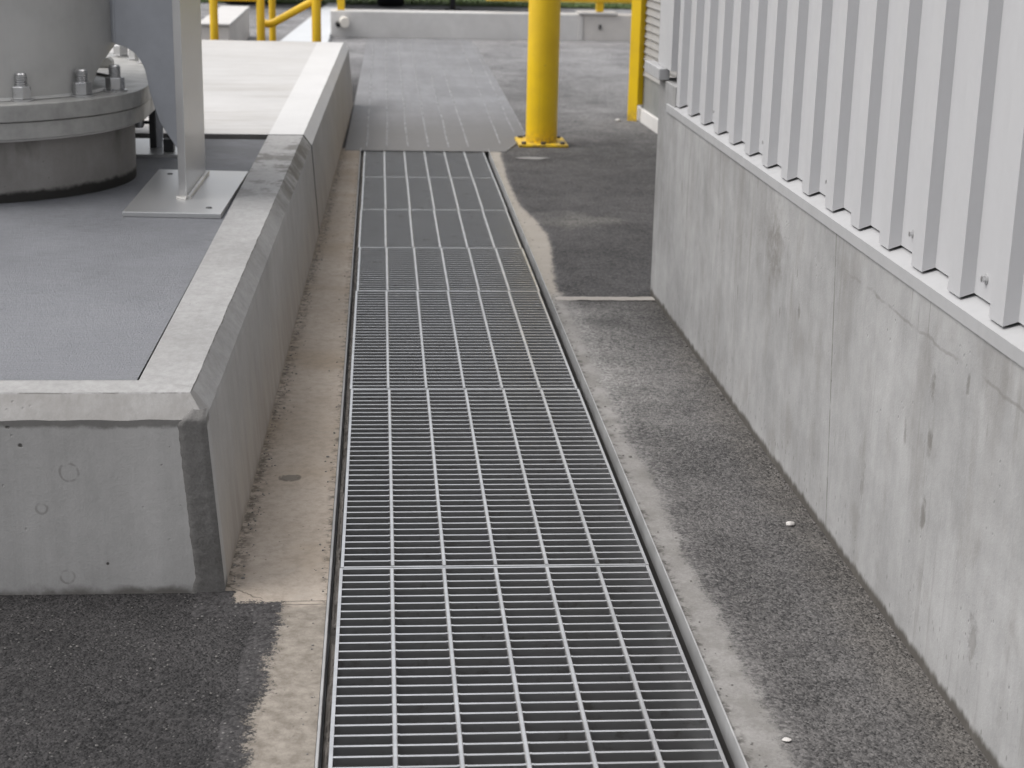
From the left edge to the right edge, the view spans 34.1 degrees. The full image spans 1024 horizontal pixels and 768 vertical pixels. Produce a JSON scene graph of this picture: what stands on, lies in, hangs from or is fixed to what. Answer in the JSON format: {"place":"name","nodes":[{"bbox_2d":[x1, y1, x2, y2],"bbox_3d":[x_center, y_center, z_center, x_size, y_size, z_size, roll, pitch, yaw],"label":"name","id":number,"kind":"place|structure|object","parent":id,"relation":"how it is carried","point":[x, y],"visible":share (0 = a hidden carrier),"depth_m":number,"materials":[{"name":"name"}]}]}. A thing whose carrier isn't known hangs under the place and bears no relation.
{"place":"outdoors","nodes":[
{"label":"outdoors","id":0,"kind":"place"},
{"bbox_2d":[135,110,177,157],"bbox_3d":[-1.241,-0.916,5.872,0.270,0.190,0.385,0,16,-5],"label":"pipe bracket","id":1,"kind":"object","parent":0,"point":[156,144],"visible":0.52,"depth_m":5.83,"materials":[{"name":"metal"}]},
{"bbox_2d":[201,6,249,40],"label":"concrete block wall","id":2,"kind":"structure","parent":0,"point":[233,22],"depth_m":13.27,"materials":[{"name":"grey concrete"}]},
{"bbox_2d":[200,0,631,8],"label":"grass","id":3,"kind":"structure","parent":0,"point":[514,3],"depth_m":19.19,"materials":[{"name":"green plant"}]},
{"bbox_2d":[0,2,992,767],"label":"asphalt ground","id":4,"kind":"structure","parent":0,"point":[850,676],"depth_m":3.10,"materials":[{"name":"grey asphalt"}]},
{"bbox_2d":[0,40,352,594],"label":"concrete platform","id":5,"kind":"structure","parent":4,"relation":"on","point":[117,476],"depth_m":3.51,"materials":[{"name":"concrete"}]},
{"bbox_2d":[0,124,136,203],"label":"round pedestal","id":6,"kind":"object","parent":5,"relation":"on","point":[52,168],"visible":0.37,"depth_m":4.91,"materials":[{"name":"concrete"}]},
{"bbox_2d":[0,0,154,140],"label":"steel tank","id":7,"kind":"object","parent":6,"relation":"on","point":[64,71],"visible":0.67,"depth_m":4.87,"materials":[{"name":"grey metal"}]},
{"bbox_2d":[110,0,247,218],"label":"support column","id":8,"kind":"structure","parent":5,"relation":"on","point":[161,40],"depth_m":5.08,"materials":[{"name":"silver metal"}]},
{"bbox_2d":[209,0,321,41],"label":"stair handrail","id":9,"kind":"object","parent":4,"relation":"on","point":[272,22],"visible":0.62,"depth_m":10.19,"materials":[{"name":"yellow metal"}]},
{"bbox_2d":[191,148,359,767],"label":"concrete gutter","id":10,"kind":"object","parent":4,"relation":"on","point":[271,702],"visible":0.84,"depth_m":3.34,"materials":[{"name":"beige concrete"}]},
{"bbox_2d":[281,3,336,41],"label":"kerb","id":11,"kind":"structure","parent":4,"relation":"on","point":[302,32],"depth_m":15.02,"materials":[{"name":"grey concrete"}]},
{"bbox_2d":[224,0,460,9],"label":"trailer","id":12,"kind":"object","parent":4,"relation":"on","point":[399,3],"visible":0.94,"depth_m":18.57,"materials":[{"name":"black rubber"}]},
{"bbox_2d":[345,38,525,151],"bbox_3d":[-0.588,-2.101,11.524,0.996,0.006,6.585,0,16,-5],"label":"cover plate","id":13,"kind":"object","parent":4,"relation":"on","point":[430,94],"visible":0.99,"depth_m":10.31,"materials":[{"name":"grey metal"}]},
{"bbox_2d":[330,9,630,40],"bbox_3d":[1.558,-3.216,15.067,6.355,0.256,0.255,0,16,-5],"label":"concrete barrier","id":14,"kind":"object","parent":4,"relation":"on","point":[597,26],"visible":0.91,"depth_m":14.82,"materials":[{"name":"grey concrete"}]},
{"bbox_2d":[335,16,349,27],"bbox_3d":[-1.488,-3.175,14.644,0.119,0.094,0.171,-1,17,-8],"label":"drain pipe","id":15,"kind":"object","parent":14,"relation":"attached to","point":[344,21],"visible":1,"depth_m":14.57,"materials":[{"name":"white plastic"}]},
{"bbox_2d":[337,0,631,11],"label":"guard rail","id":16,"kind":"object","parent":14,"relation":"on","point":[599,5],"visible":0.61,"depth_m":14.86,"materials":[{"name":"yellow metal"}]},
{"bbox_2d":[4,157,982,766],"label":"grit","id":17,"kind":"object","parent":4,"relation":"on","point":[332,479],"visible":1,"depth_m":3.59,"materials":[{"name":"stone"}]},
{"bbox_2d":[314,151,734,767],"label":"drain channel","id":18,"kind":"object","parent":4,"relation":"in","point":[698,683],"visible":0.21,"depth_m":3.50,"materials":[{"name":"metal"}]},
{"bbox_2d":[315,148,748,767],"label":"drain surround","id":19,"kind":"object","parent":18,"relation":"on","point":[727,732],"visible":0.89,"depth_m":3.43,"materials":[{"name":"grey metal"}]},
{"bbox_2d":[321,153,363,767],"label":"frame","id":20,"kind":"object","parent":19,"relation":"on","point":[327,722],"visible":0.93,"depth_m":3.38,"materials":[{"name":"grey metal"}]},
{"bbox_2d":[363,151,493,177],"bbox_3d":[-0.412,-1.041,8.013,0.600,0.037,0.806,0,16,-5],"label":"grating panel","id":21,"kind":"object","parent":19,"relation":"on","point":[441,164],"visible":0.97,"depth_m":7.99,"materials":[{"name":"grey metal"}]},
{"bbox_2d":[361,177,506,209],"bbox_3d":[-0.349,-0.812,7.240,0.600,0.037,0.805,0,16,-5],"label":"grating panel","id":22,"kind":"object","parent":19,"relation":"on","point":[403,193],"visible":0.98,"depth_m":7.22,"materials":[{"name":"grey metal"}]},
{"bbox_2d":[358,209,521,255],"bbox_3d":[-0.292,-0.590,6.491,0.600,0.037,0.757,0,16,-5],"label":"grating panel","id":23,"kind":"object","parent":19,"relation":"on","point":[436,228],"visible":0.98,"depth_m":6.46,"materials":[{"name":"grey metal"}]},
{"bbox_2d":[357,247,539,291],"bbox_3d":[-0.234,-0.386,5.799,0.600,0.037,0.685,0,16,-5],"label":"grating panel","id":24,"kind":"object","parent":19,"relation":"on","point":[444,269],"visible":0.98,"depth_m":5.78,"materials":[{"name":"grey metal"}]},
{"bbox_2d":[350,291,577,394],"bbox_3d":[-0.168,-0.129,4.933,0.600,0.037,1.119,0,16,-5],"label":"grating panel","id":25,"kind":"object","parent":19,"relation":"on","point":[455,340],"visible":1,"depth_m":4.85,"materials":[{"name":"grey metal"}]},
{"bbox_2d":[341,389,648,567],"bbox_3d":[-0.077,0.200,3.821,0.600,0.037,1.202,0,16,-5],"label":"grating panel","id":26,"kind":"object","parent":19,"relation":"on","point":[479,477],"visible":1,"depth_m":3.70,"materials":[{"name":"silver metal"}]},
{"bbox_2d":[328,565,728,767],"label":"grating panel","id":27,"kind":"object","parent":19,"relation":"on","point":[524,667],"visible":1,"depth_m":2.81,"materials":[{"name":"silver metal"}]},
{"bbox_2d":[514,157,544,158],"bbox_3d":[0.101,-1.111,8.212,0.179,0.001,0.079,0,16,-5],"label":"mortar smear","id":28,"kind":"object","parent":4,"relation":"on","point":[530,157],"visible":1,"depth_m":8.22},
{"bbox_2d":[515,0,567,147],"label":"bollard","id":29,"kind":"object","parent":4,"relation":"on","point":[543,69],"visible":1,"depth_m":8.56,"materials":[{"name":"yellow metal"}]},
{"bbox_2d":[555,296,654,300],"bbox_3d":[0.306,-0.276,5.396,0.333,0.001,0.058,0,16,-5],"label":"mortar joint","id":30,"kind":"object","parent":4,"relation":"on","point":[604,298],"visible":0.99,"depth_m":5.39,"materials":[{"name":"grey concrete"}]},
{"bbox_2d":[627,0,646,121],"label":"guard post","id":31,"kind":"object","parent":4,"relation":"on","point":[637,55],"visible":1,"depth_m":9.56,"materials":[{"name":"yellow metal"}]},
{"bbox_2d":[490,152,822,767],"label":"concrete edging","id":32,"kind":"object","parent":4,"relation":"on","point":[762,716],"visible":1,"depth_m":3.24,"materials":[{"name":"grey concrete"}]},
{"bbox_2d":[782,737,791,741],"bbox_3d":[0.426,0.551,2.586,0.014,0.003,0.013,-13,22,-40],"label":"pebble","id":33,"kind":"object","parent":32,"relation":"on","point":[786,739],"visible":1,"depth_m":2.58,"materials":[{"name":"stone"}]},
{"bbox_2d":[637,0,676,132],"bbox_3d":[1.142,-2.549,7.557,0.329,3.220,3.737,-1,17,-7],"label":"louvred building","id":34,"kind":"structure","parent":4,"relation":"on","point":[647,112],"depth_m":9.36,"materials":[{"name":"grey metal"}]},
{"bbox_2d":[786,521,794,525],"bbox_3d":[0.580,0.291,3.482,0.018,0.011,0.015,4,17,9],"label":"pebble","id":35,"kind":"object","parent":4,"relation":"on","point":[789,523],"visible":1,"depth_m":3.48,"materials":[{"name":"stone"}]},
{"bbox_2d":[645,60,1023,767],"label":"concrete wall","id":36,"kind":"structure","parent":4,"relation":"on","point":[877,408],"depth_m":3.12,"materials":[{"name":"grey concrete"}]},
{"bbox_2d":[658,0,1023,367],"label":"clad building","id":37,"kind":"structure","parent":36,"relation":"on","point":[888,135],"depth_m":3.04,"materials":[{"name":"metal"}]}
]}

